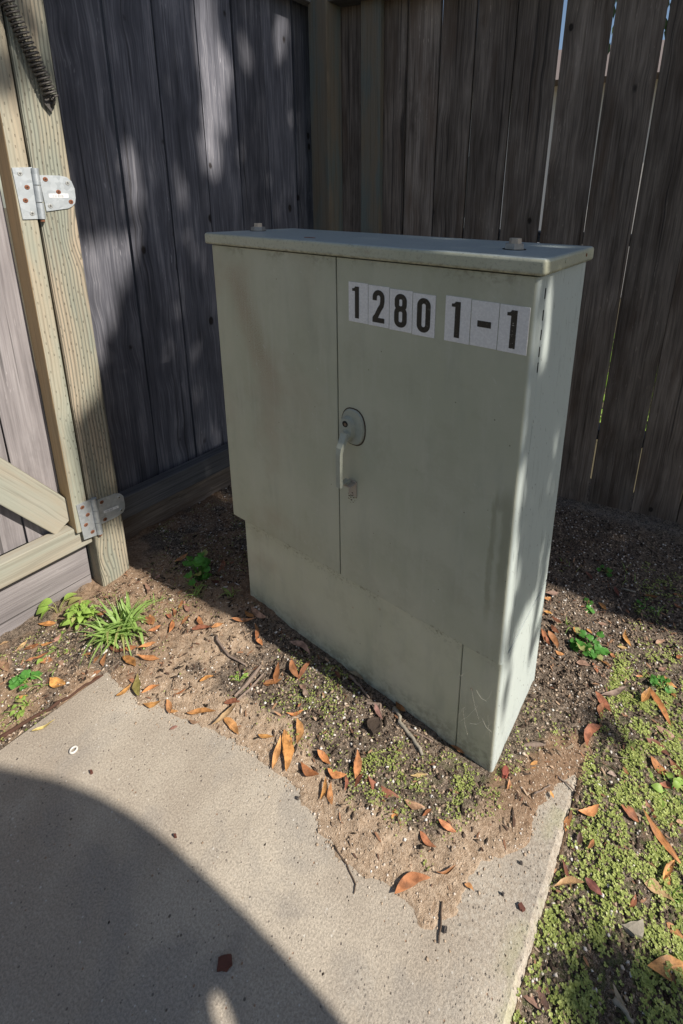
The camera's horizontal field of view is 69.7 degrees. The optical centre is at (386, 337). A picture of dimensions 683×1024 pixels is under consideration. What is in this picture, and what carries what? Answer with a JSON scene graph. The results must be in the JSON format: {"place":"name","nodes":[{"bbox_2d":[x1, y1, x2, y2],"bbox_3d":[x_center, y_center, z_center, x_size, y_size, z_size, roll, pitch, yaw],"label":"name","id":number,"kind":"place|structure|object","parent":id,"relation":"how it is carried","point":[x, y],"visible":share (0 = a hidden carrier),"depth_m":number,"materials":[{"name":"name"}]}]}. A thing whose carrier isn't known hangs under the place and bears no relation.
{"place":"outdoors","nodes":[
{"label":"outdoors","id":0,"kind":"place"},
{"bbox_2d":[0,0,670,207],"label":"sky","id":1,"kind":"structure","parent":0,"point":[565,1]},
{"bbox_2d":[0,478,682,1023],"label":"soil","id":2,"kind":"structure","parent":0,"point":[144,546],"depth_m":1.28,"materials":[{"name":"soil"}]},
{"bbox_2d":[0,661,8,670],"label":"fallen leaf","id":3,"kind":"object","parent":2,"relation":"on","point":[5,667],"visible":1,"depth_m":1.39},
{"bbox_2d":[10,695,28,719],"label":"broadleaf weed","id":4,"kind":"object","parent":2,"relation":"on","point":[21,712],"visible":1,"depth_m":1.27,"materials":[{"name":"green plant"}]},
{"bbox_2d":[9,669,42,690],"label":"lobed weed","id":5,"kind":"object","parent":2,"relation":"on","point":[16,681],"visible":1,"depth_m":1.33,"materials":[{"name":"green plant"}]},
{"bbox_2d":[38,621,54,625],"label":"fallen leaf","id":6,"kind":"object","parent":2,"relation":"on","point":[48,623],"visible":1,"depth_m":1.52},
{"bbox_2d":[0,674,102,738],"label":"bark strip","id":7,"kind":"object","parent":2,"relation":"on","point":[16,727],"visible":1,"depth_m":1.27,"materials":[{"name":"wood"}]},
{"bbox_2d":[37,630,69,663],"bbox_3d":[-0.972,0.915,1.431,0.099,0.017,0.102,12,19,34],"label":"broadleaf weed","id":8,"kind":"object","parent":2,"relation":"on","point":[42,659],"visible":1,"depth_m":1.42,"materials":[{"name":"green plant"}]},
{"bbox_2d":[49,677,65,687],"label":"fallen leaf","id":9,"kind":"object","parent":2,"relation":"on","point":[54,682],"visible":1,"depth_m":1.33,"materials":[{"name":"plant"}]},
{"bbox_2d":[36,593,81,618],"bbox_3d":[-1.054,0.863,1.574,0.124,0.047,0.065,-14,21,-42],"label":"broadleaf weed","id":10,"kind":"object","parent":2,"relation":"on","point":[43,608],"visible":1,"depth_m":1.56,"materials":[{"name":"green plant"}]},
{"bbox_2d":[59,600,100,630],"bbox_3d":[-0.953,0.859,1.521,0.095,0.073,0.103,1,16,0],"label":"broadleaf weed","id":11,"kind":"object","parent":2,"relation":"on","point":[79,617],"visible":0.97,"depth_m":1.51,"materials":[{"name":"green plant"}]},
{"bbox_2d":[109,645,123,651],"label":"fallen leaf","id":12,"kind":"object","parent":2,"relation":"on","point":[112,648],"visible":0.88,"depth_m":1.43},
{"bbox_2d":[73,591,163,667],"bbox_3d":[-0.808,0.869,1.481,0.267,0.161,0.274,12,19,34],"label":"grass tuft","id":13,"kind":"object","parent":2,"relation":"on","point":[127,620],"visible":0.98,"depth_m":1.47,"materials":[{"name":"plant"}]},
{"bbox_2d":[122,655,135,665],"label":"fallen leaf","id":14,"kind":"object","parent":2,"relation":"on","point":[128,659],"visible":1,"depth_m":1.40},
{"bbox_2d":[132,673,140,695],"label":"fallen leaf","id":15,"kind":"object","parent":2,"relation":"on","point":[136,686],"visible":1,"depth_m":1.32,"materials":[{"name":"plant"}]},
{"bbox_2d":[137,654,158,660],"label":"fallen leaf","id":16,"kind":"object","parent":2,"relation":"on","point":[149,657],"visible":1,"depth_m":1.40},
{"bbox_2d":[166,699,171,712],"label":"fallen leaf","id":17,"kind":"object","parent":2,"relation":"on","point":[168,704],"visible":1,"depth_m":1.28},
{"bbox_2d":[184,581,206,597],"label":"grass tuft","id":18,"kind":"object","parent":2,"relation":"on","point":[196,589],"visible":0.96,"depth_m":1.62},
{"bbox_2d":[182,549,211,585],"bbox_3d":[-0.642,0.784,1.667,0.098,0.117,0.120,-6,17,-24],"label":"lobed weed","id":19,"kind":"object","parent":2,"relation":"on","point":[199,560],"visible":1,"depth_m":1.64,"materials":[{"name":"green plant"}]},
{"bbox_2d":[187,707,214,713],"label":"fallen leaf","id":20,"kind":"object","parent":2,"relation":"on","point":[199,710],"visible":1,"depth_m":1.26,"materials":[{"name":"plant"}]},
{"bbox_2d":[192,624,210,629],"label":"fallen leaf","id":21,"kind":"object","parent":2,"relation":"on","point":[199,626],"visible":1,"depth_m":1.49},
{"bbox_2d":[211,702,236,724],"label":"fallen leaf","id":22,"kind":"object","parent":2,"relation":"on","point":[227,712],"visible":1,"depth_m":1.25,"materials":[{"name":"plant"}]},
{"bbox_2d":[215,635,246,665],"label":"twig","id":23,"kind":"object","parent":2,"relation":"on","point":[225,650],"visible":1,"depth_m":1.41,"materials":[{"name":"wood"}]},
{"bbox_2d":[224,717,238,733],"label":"fallen leaf","id":24,"kind":"object","parent":2,"relation":"on","point":[231,723],"visible":1,"depth_m":1.23,"materials":[{"name":"plant"}]},
{"bbox_2d":[224,697,239,703],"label":"fallen leaf","id":25,"kind":"object","parent":2,"relation":"on","point":[231,700],"visible":1,"depth_m":1.28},
{"bbox_2d":[229,671,248,680],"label":"broadleaf weed","id":26,"kind":"object","parent":2,"relation":"on","point":[244,674],"visible":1,"depth_m":1.34,"materials":[{"name":"green plant"}]},
{"bbox_2d":[232,617,253,621],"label":"fallen leaf","id":27,"kind":"object","parent":2,"relation":"on","point":[240,619],"visible":1,"depth_m":1.50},
{"bbox_2d":[234,665,260,696],"bbox_3d":[-0.375,0.936,1.331,0.014,0.008,0.101,9,17,26],"label":"bark strip","id":28,"kind":"object","parent":2,"relation":"on","point":[248,681],"visible":1,"depth_m":1.33,"materials":[{"name":"wood"}]},
{"bbox_2d":[237,673,263,700],"bbox_3d":[-0.364,0.942,1.315,0.010,0.009,0.090,12,19,34],"label":"bark strip","id":29,"kind":"object","parent":2,"relation":"on","point":[249,688],"visible":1,"depth_m":1.31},
{"bbox_2d":[250,605,265,617],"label":"fallen leaf","id":30,"kind":"object","parent":2,"relation":"on","point":[256,613],"visible":1,"depth_m":1.52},
{"bbox_2d":[272,735,280,768],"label":"fallen leaf","id":31,"kind":"object","parent":2,"relation":"on","point":[276,752],"visible":1,"depth_m":1.17,"materials":[{"name":"plant"}]},
{"bbox_2d":[273,662,279,682],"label":"fallen leaf","id":32,"kind":"object","parent":2,"relation":"on","point":[276,675],"visible":1,"depth_m":1.35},
{"bbox_2d":[282,729,293,770],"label":"fallen leaf","id":33,"kind":"object","parent":2,"relation":"on","point":[288,749],"visible":1,"depth_m":1.18,"materials":[{"name":"plant"}]},
{"bbox_2d":[0,673,577,1023],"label":"concrete slab","id":34,"kind":"structure","parent":2,"relation":"on","point":[180,914],"depth_m":0.93,"materials":[{"name":"concrete"}]},
{"bbox_2d":[116,684,130,695],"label":"fallen leaf","id":35,"kind":"object","parent":34,"relation":"on","point":[123,691],"visible":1,"depth_m":1.31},
{"bbox_2d":[143,700,160,707],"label":"fallen leaf","id":36,"kind":"object","parent":34,"relation":"on","point":[151,704],"visible":1,"depth_m":1.28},
{"bbox_2d":[217,954,231,971],"bbox_3d":[-0.281,1.091,0.851,0.026,0.008,0.020,-1,16,-7],"label":"bark chip","id":37,"kind":"object","parent":34,"relation":"on","point":[224,962],"visible":1,"depth_m":0.85,"materials":[{"name":"wood"}]},
{"bbox_2d":[57,725,556,1014],"bbox_3d":[-0.305,1.037,1.056,1.100,0.005,0.840,12,19,34],"label":"loose grit","id":38,"kind":"object","parent":34,"relation":"on","point":[202,842],"visible":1,"depth_m":0.93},
{"bbox_2d":[334,845,355,892],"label":"twig","id":39,"kind":"object","parent":34,"relation":"on","point":[342,858],"visible":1,"depth_m":0.98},
{"bbox_2d":[438,901,442,943],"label":"twig","id":40,"kind":"object","parent":34,"relation":"on","point":[440,921],"visible":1,"depth_m":0.90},
{"bbox_2d":[518,902,525,911],"bbox_3d":[0.256,1.079,0.924,0.010,0.006,0.012,-10,19,-33],"label":"bark chip","id":41,"kind":"object","parent":34,"relation":"on","point":[522,908],"visible":1,"depth_m":0.92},
{"bbox_2d":[289,660,297,676],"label":"fallen leaf","id":42,"kind":"object","parent":2,"relation":"on","point":[293,668],"visible":1,"depth_m":1.36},
{"bbox_2d":[296,718,303,743],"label":"fallen leaf","id":43,"kind":"object","parent":2,"relation":"on","point":[299,728],"visible":1,"depth_m":1.21,"materials":[{"name":"plant"}]},
{"bbox_2d":[290,640,309,653],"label":"fallen leaf","id":44,"kind":"object","parent":2,"relation":"on","point":[303,645],"visible":1,"depth_m":1.43,"materials":[{"name":"plant"}]},
{"bbox_2d":[298,661,310,679],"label":"fallen leaf","id":45,"kind":"object","parent":2,"relation":"on","point":[303,668],"visible":1,"depth_m":1.36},
{"bbox_2d":[0,494,613,1023],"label":"sand grains","id":46,"kind":"object","parent":2,"relation":"on","point":[316,734],"visible":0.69,"depth_m":1.20},
{"bbox_2d":[301,762,318,776],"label":"fallen leaf","id":47,"kind":"object","parent":2,"relation":"on","point":[307,771],"visible":1,"depth_m":1.13,"materials":[{"name":"plant"}]},
{"bbox_2d":[320,776,326,799],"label":"fallen leaf","id":48,"kind":"object","parent":2,"relation":"on","point":[324,789],"visible":1,"depth_m":1.10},
{"bbox_2d":[317,750,330,764],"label":"fallen leaf","id":49,"kind":"object","parent":2,"relation":"on","point":[323,756],"visible":1,"depth_m":1.16,"materials":[{"name":"plant"}]},
{"bbox_2d":[327,783,332,803],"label":"fallen leaf","id":50,"kind":"object","parent":2,"relation":"on","point":[329,793],"visible":1,"depth_m":1.09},
{"bbox_2d":[8,526,652,969],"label":"pale pebbles","id":51,"kind":"object","parent":2,"relation":"on","point":[282,682],"visible":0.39,"depth_m":1.21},
{"bbox_2d":[328,768,346,778],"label":"fallen leaf","id":52,"kind":"object","parent":2,"relation":"on","point":[336,775],"visible":1,"depth_m":1.12,"materials":[{"name":"plant"}]},
{"bbox_2d":[0,500,682,1023],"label":"seedling cover","id":53,"kind":"object","parent":2,"relation":"on","point":[570,992],"visible":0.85,"depth_m":1.01,"materials":[{"name":"green plant"}]},
{"bbox_2d":[585,878,602,894],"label":"fallen leaf","id":54,"kind":"object","parent":53,"relation":"on","point":[593,885],"visible":1,"depth_m":0.96,"materials":[{"name":"plant"}]},
{"bbox_2d":[601,686,625,695],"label":"fallen leaf","id":55,"kind":"object","parent":53,"relation":"on","point":[617,691],"visible":1,"depth_m":1.35,"materials":[{"name":"plant"}]},
{"bbox_2d":[645,878,674,901],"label":"fallen leaf","id":56,"kind":"object","parent":53,"relation":"on","point":[658,891],"visible":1,"depth_m":0.96,"materials":[{"name":"plant"}]},
{"bbox_2d":[650,688,670,725],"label":"fallen leaf","id":57,"kind":"object","parent":53,"relation":"on","point":[657,700],"visible":1,"depth_m":1.33,"materials":[{"name":"plant"}]},
{"bbox_2d":[643,809,680,863],"bbox_3d":[0.583,1.061,1.036,0.016,0.007,0.099,-18,32,-18],"label":"fallen leaf","id":58,"kind":"object","parent":53,"relation":"on","point":[660,837],"visible":1,"depth_m":1.04,"materials":[{"name":"plant"}]},
{"bbox_2d":[657,726,678,740],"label":"fallen leaf","id":59,"kind":"object","parent":53,"relation":"on","point":[660,728],"visible":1,"depth_m":1.25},
{"bbox_2d":[663,860,674,879],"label":"fallen leaf","id":60,"kind":"object","parent":53,"relation":"on","point":[670,866],"visible":1,"depth_m":0.99,"materials":[{"name":"plant"}]},
{"bbox_2d":[0,505,682,1023],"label":"bark crumbs","id":61,"kind":"object","parent":2,"relation":"on","point":[624,951],"visible":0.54,"depth_m":1.31,"materials":[{"name":"wood"}]},
{"bbox_2d":[354,749,361,777],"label":"fallen leaf","id":62,"kind":"object","parent":2,"relation":"on","point":[357,764],"visible":1,"depth_m":1.14,"materials":[{"name":"plant"}]},
{"bbox_2d":[349,674,369,697],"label":"twig","id":63,"kind":"object","parent":2,"relation":"on","point":[356,682],"visible":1,"depth_m":1.32,"materials":[{"name":"wood"}]},
{"bbox_2d":[367,702,381,718],"bbox_3d":[-0.032,0.964,1.259,0.040,0.009,0.047,1,16,1],"label":"bark strip","id":64,"kind":"object","parent":2,"relation":"on","point":[379,704],"visible":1,"depth_m":1.28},
{"bbox_2d":[367,716,382,736],"bbox_3d":[-0.031,0.972,1.222,0.040,0.025,0.037,12,19,34],"label":"earth clod","id":65,"kind":"object","parent":2,"relation":"on","point":[374,725],"visible":1,"depth_m":1.22,"materials":[{"name":"soil"}]},
{"bbox_2d":[374,704,381,718],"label":"fallen leaf","id":66,"kind":"object","parent":2,"relation":"on","point":[377,711],"visible":1,"depth_m":1.25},
{"bbox_2d":[368,776,400,801],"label":"fallen leaf","id":67,"kind":"object","parent":2,"relation":"on","point":[388,792],"visible":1,"depth_m":1.09,"materials":[{"name":"plant"}]},
{"bbox_2d":[205,223,593,771],"bbox_3d":[-0.038,0.382,1.331,0.917,1.322,0.361,12,19,34],"label":"utility cabinet","id":68,"kind":"object","parent":2,"relation":"on","point":[396,408],"visible":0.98,"depth_m":1.11,"materials":[{"name":"metal"}]},
{"bbox_2d":[392,706,422,755],"bbox_3d":[0.050,0.981,1.218,0.020,0.016,0.129,-8,18,-30],"label":"twig","id":69,"kind":"object","parent":2,"relation":"on","point":[403,726],"visible":1,"depth_m":1.22,"materials":[{"name":"wood"}]},
{"bbox_2d":[394,871,430,893],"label":"fallen leaf","id":70,"kind":"object","parent":2,"relation":"on","point":[409,880],"visible":1,"depth_m":0.95,"materials":[{"name":"plant"}]},
{"bbox_2d":[405,799,423,809],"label":"fallen leaf","id":71,"kind":"object","parent":2,"relation":"on","point":[414,805],"visible":1,"depth_m":1.07,"materials":[{"name":"plant"}]},
{"bbox_2d":[406,726,432,741],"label":"twig","id":72,"kind":"object","parent":2,"relation":"on","point":[420,734],"visible":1,"depth_m":1.21,"materials":[{"name":"wood"}]},
{"bbox_2d":[420,831,435,846],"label":"fallen leaf","id":73,"kind":"object","parent":2,"relation":"on","point":[426,840],"visible":1,"depth_m":1.01,"materials":[{"name":"plant"}]},
{"bbox_2d":[438,865,454,873],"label":"fallen leaf","id":74,"kind":"object","parent":2,"relation":"on","point":[448,870],"visible":1,"depth_m":0.97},
{"bbox_2d":[439,819,455,831],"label":"fallen leaf","id":75,"kind":"object","parent":2,"relation":"on","point":[446,825],"visible":1,"depth_m":1.04,"materials":[{"name":"plant"}]},
{"bbox_2d":[501,765,508,778],"bbox_3d":[0.277,1.012,1.139,0.016,0.013,0.025,3,16,8],"label":"seed pod","id":76,"kind":"object","parent":2,"relation":"on","point":[505,770],"visible":1,"depth_m":1.13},
{"bbox_2d":[328,0,682,524],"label":"wooden fence","id":77,"kind":"object","parent":2,"relation":"on","point":[413,72],"visible":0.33,"depth_m":2.01,"materials":[{"name":"brown wood"}]},
{"bbox_2d":[524,741,545,746],"bbox_3d":[0.364,0.997,1.198,0.053,0.006,0.012,-1,16,-6],"label":"bark strip","id":78,"kind":"object","parent":2,"relation":"on","point":[534,744],"visible":1,"depth_m":1.20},
{"bbox_2d":[523,981,549,1010],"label":"fallen leaf","id":79,"kind":"object","parent":2,"relation":"on","point":[533,1001],"visible":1,"depth_m":0.82,"materials":[{"name":"plant"}]},
{"bbox_2d":[548,631,558,647],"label":"fallen leaf","id":80,"kind":"object","parent":2,"relation":"on","point":[553,638],"visible":1,"depth_m":1.52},
{"bbox_2d":[564,815,571,831],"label":"fallen leaf","id":81,"kind":"object","parent":2,"relation":"on","point":[567,820],"visible":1,"depth_m":1.05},
{"bbox_2d":[553,876,583,886],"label":"fallen leaf","id":82,"kind":"object","parent":2,"relation":"on","point":[568,880],"visible":1,"depth_m":0.97,"materials":[{"name":"plant"}]},
{"bbox_2d":[577,832,582,844],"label":"fallen leaf","id":83,"kind":"object","parent":2,"relation":"on","point":[579,838],"visible":1,"depth_m":1.03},
{"bbox_2d":[577,660,589,665],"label":"fallen leaf","id":84,"kind":"object","parent":2,"relation":"on","point":[582,662],"visible":1,"depth_m":1.44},
{"bbox_2d":[579,804,598,816],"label":"fallen leaf","id":85,"kind":"object","parent":2,"relation":"on","point":[591,810],"visible":1,"depth_m":1.07,"materials":[{"name":"plant"}]},
{"bbox_2d":[584,597,594,613],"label":"lobed weed","id":86,"kind":"object","parent":2,"relation":"on","point":[588,607],"visible":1,"depth_m":1.67,"materials":[{"name":"green plant"}]},
{"bbox_2d":[570,627,610,659],"bbox_3d":[0.627,0.944,1.503,0.120,0.038,0.102,4,16,12],"label":"lobed weed","id":87,"kind":"object","parent":2,"relation":"on","point":[597,650],"visible":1,"depth_m":1.49,"materials":[{"name":"green plant"}]},
{"bbox_2d":[584,723,600,745],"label":"fallen leaf","id":88,"kind":"object","parent":2,"relation":"on","point":[590,729],"visible":1,"depth_m":1.23,"materials":[{"name":"plant"}]},
{"bbox_2d":[597,703,603,718],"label":"fallen leaf","id":89,"kind":"object","parent":2,"relation":"on","point":[600,708],"visible":1,"depth_m":1.30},
{"bbox_2d":[595,691,610,711],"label":"fallen leaf","id":90,"kind":"object","parent":2,"relation":"on","point":[601,698],"visible":1,"depth_m":1.32,"materials":[{"name":"plant"}]},
{"bbox_2d":[596,565,612,576],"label":"lobed weed","id":91,"kind":"object","parent":2,"relation":"on","point":[609,571],"visible":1,"depth_m":1.84,"materials":[{"name":"green plant"}]},
{"bbox_2d":[613,984,630,1017],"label":"fallen leaf","id":92,"kind":"object","parent":2,"relation":"on","point":[618,996],"visible":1,"depth_m":0.83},
{"bbox_2d":[612,996,633,1023],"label":"twig","id":93,"kind":"object","parent":2,"relation":"on","point":[616,1002],"visible":1,"depth_m":0.82,"materials":[{"name":"wood"}]},
{"bbox_2d":[623,630,631,646],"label":"fallen leaf","id":94,"kind":"object","parent":2,"relation":"on","point":[626,639],"visible":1,"depth_m":1.54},
{"bbox_2d":[621,804,638,821],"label":"fallen leaf","id":95,"kind":"object","parent":2,"relation":"on","point":[630,812],"visible":1,"depth_m":1.07,"materials":[{"name":"plant"}]},
{"bbox_2d":[620,919,643,938],"bbox_3d":[0.463,1.103,0.907,0.050,0.015,0.023,-2,16,-8],"label":"stone","id":96,"kind":"object","parent":2,"relation":"on","point":[633,928],"visible":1,"depth_m":0.91,"materials":[{"name":"stone"}]},
{"bbox_2d":[630,894,636,906],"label":"fallen leaf","id":97,"kind":"object","parent":2,"relation":"on","point":[633,902],"visible":1,"depth_m":0.94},
{"bbox_2d":[641,687,649,701],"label":"fallen leaf","id":98,"kind":"object","parent":2,"relation":"on","point":[645,695],"visible":1,"depth_m":1.35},
{"bbox_2d":[651,756,665,774],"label":"fallen leaf","id":99,"kind":"object","parent":2,"relation":"on","point":[655,763],"visible":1,"depth_m":1.17,"materials":[{"name":"plant"}]},
{"bbox_2d":[647,738,669,755],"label":"fallen leaf","id":100,"kind":"object","parent":2,"relation":"on","point":[658,743],"visible":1,"depth_m":1.22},
{"bbox_2d":[649,674,675,692],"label":"lobed weed","id":101,"kind":"object","parent":2,"relation":"on","point":[653,680],"visible":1,"depth_m":1.40,"materials":[{"name":"green plant"}]},
{"bbox_2d":[647,955,682,982],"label":"fallen leaf","id":102,"kind":"object","parent":2,"relation":"on","point":[657,964],"visible":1,"depth_m":0.86,"materials":[{"name":"plant"}]},
{"bbox_2d":[649,771,682,809],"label":"broadleaf weed","id":103,"kind":"object","parent":2,"relation":"on","point":[677,782],"visible":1,"depth_m":1.12,"materials":[{"name":"green plant"}]},
{"bbox_2d":[660,781,674,787],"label":"fallen leaf","id":104,"kind":"object","parent":2,"relation":"on","point":[666,784],"visible":1,"depth_m":1.13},
{"bbox_2d":[667,922,682,938],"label":"fallen leaf","id":105,"kind":"object","parent":2,"relation":"on","point":[676,932],"visible":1,"depth_m":0.91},
{"bbox_2d":[669,882,682,902],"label":"grass tuft","id":106,"kind":"object","parent":2,"relation":"on","point":[674,891],"visible":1,"depth_m":0.96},
{"bbox_2d":[670,759,682,776],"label":"fallen leaf","id":107,"kind":"object","parent":2,"relation":"on","point":[676,765],"visible":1,"depth_m":1.17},
{"bbox_2d":[0,208,682,555],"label":"ground","id":108,"kind":"structure","parent":0,"point":[7,221],"depth_m":4.32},
{"bbox_2d":[0,0,342,586],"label":"wooden fence","id":109,"kind":"object","parent":108,"relation":"on","point":[164,136],"visible":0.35,"depth_m":1.83,"materials":[{"name":"grey wood"}]},
{"bbox_2d":[0,0,58,111],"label":"gate spring","id":110,"kind":"object","parent":109,"relation":"attached to","point":[49,98],"visible":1,"depth_m":1.24,"materials":[{"name":"metal"}]},
{"bbox_2d":[0,6,124,635],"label":"timber gate","id":111,"kind":"structure","parent":109,"relation":"attached to","point":[52,563],"depth_m":1.45,"materials":[{"name":"brown wood"}]},
{"bbox_2d":[608,0,670,53],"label":"leafy tree","id":112,"kind":"object","parent":108,"relation":"on","point":[665,27],"visible":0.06,"depth_m":3.93,"materials":[{"name":"plant"}]},
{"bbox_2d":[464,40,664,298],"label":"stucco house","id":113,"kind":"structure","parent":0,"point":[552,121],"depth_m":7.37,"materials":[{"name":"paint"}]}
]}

